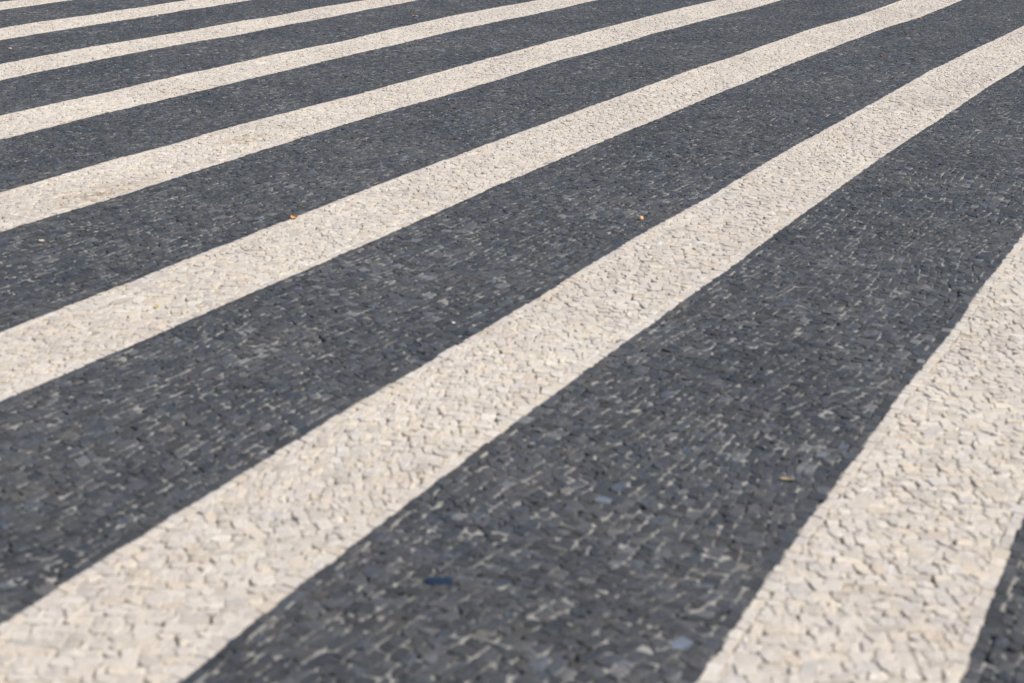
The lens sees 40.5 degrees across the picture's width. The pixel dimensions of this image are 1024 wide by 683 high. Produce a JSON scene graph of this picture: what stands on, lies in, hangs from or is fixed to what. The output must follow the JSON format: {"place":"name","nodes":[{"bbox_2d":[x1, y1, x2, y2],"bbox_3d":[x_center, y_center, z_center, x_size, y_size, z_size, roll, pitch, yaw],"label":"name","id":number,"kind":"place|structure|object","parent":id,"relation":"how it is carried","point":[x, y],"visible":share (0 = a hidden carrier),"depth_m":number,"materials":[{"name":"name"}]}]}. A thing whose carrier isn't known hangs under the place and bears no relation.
{"place":"outdoors","nodes":[
{"label":"outdoors","id":0,"kind":"place"},
{"bbox_2d":[0,0,1023,682],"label":"pavement","id":1,"kind":"structure","parent":0,"point":[706,376],"depth_m":4.36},
{"bbox_2d":[0,0,66,9],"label":"white stripe","id":2,"kind":"object","parent":1,"relation":"on","point":[16,3],"visible":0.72,"depth_m":11.59,"materials":[{"name":"paint"}]},
{"bbox_2d":[0,0,247,39],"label":"white stripe","id":3,"kind":"object","parent":1,"relation":"on","point":[55,25],"visible":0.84,"depth_m":10.79,"materials":[{"name":"paint"}]},
{"bbox_2d":[0,0,414,80],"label":"white stripe","id":4,"kind":"object","parent":1,"relation":"on","point":[100,52],"visible":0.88,"depth_m":9.78,"materials":[{"name":"paint"}]},
{"bbox_2d":[0,0,594,138],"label":"white stripe","id":5,"kind":"object","parent":1,"relation":"on","point":[203,80],"visible":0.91,"depth_m":8.57,"materials":[{"name":"paint"}]},
{"bbox_2d":[0,0,779,231],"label":"white stripe","id":6,"kind":"object","parent":1,"relation":"on","point":[491,67],"visible":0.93,"depth_m":7.09,"materials":[{"name":"paint"}]},
{"bbox_2d":[426,577,453,584],"bbox_3d":[-0.147,0.488,2.826,0.057,0.005,0.023,0,20,-2],"label":"tile chip","id":7,"kind":"object","parent":1,"relation":"on","point":[439,581],"visible":1,"depth_m":2.82,"materials":[{"name":"blue ceramic"}]},
{"bbox_2d":[0,0,960,400],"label":"white stripe","id":8,"kind":"object","parent":1,"relation":"on","point":[70,336],"visible":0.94,"depth_m":5.38,"materials":[{"name":"paint"}]},
{"bbox_2d":[0,26,1023,682],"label":"white stripe","id":9,"kind":"object","parent":1,"relation":"on","point":[24,636],"visible":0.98,"depth_m":3.48,"materials":[{"name":"paint"}]},
{"bbox_2d":[779,477,798,480],"bbox_3d":[0.658,0.326,3.289,0.050,0.006,0.016,6,21,13],"label":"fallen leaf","id":10,"kind":"object","parent":1,"relation":"on","point":[784,478],"visible":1,"depth_m":3.29,"materials":[{"name":"beige plant"}]},
{"bbox_2d":[696,236,1023,682],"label":"white stripe","id":11,"kind":"object","parent":1,"relation":"on","point":[825,582],"visible":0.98,"depth_m":3.04,"materials":[{"name":"paint"}]}
]}

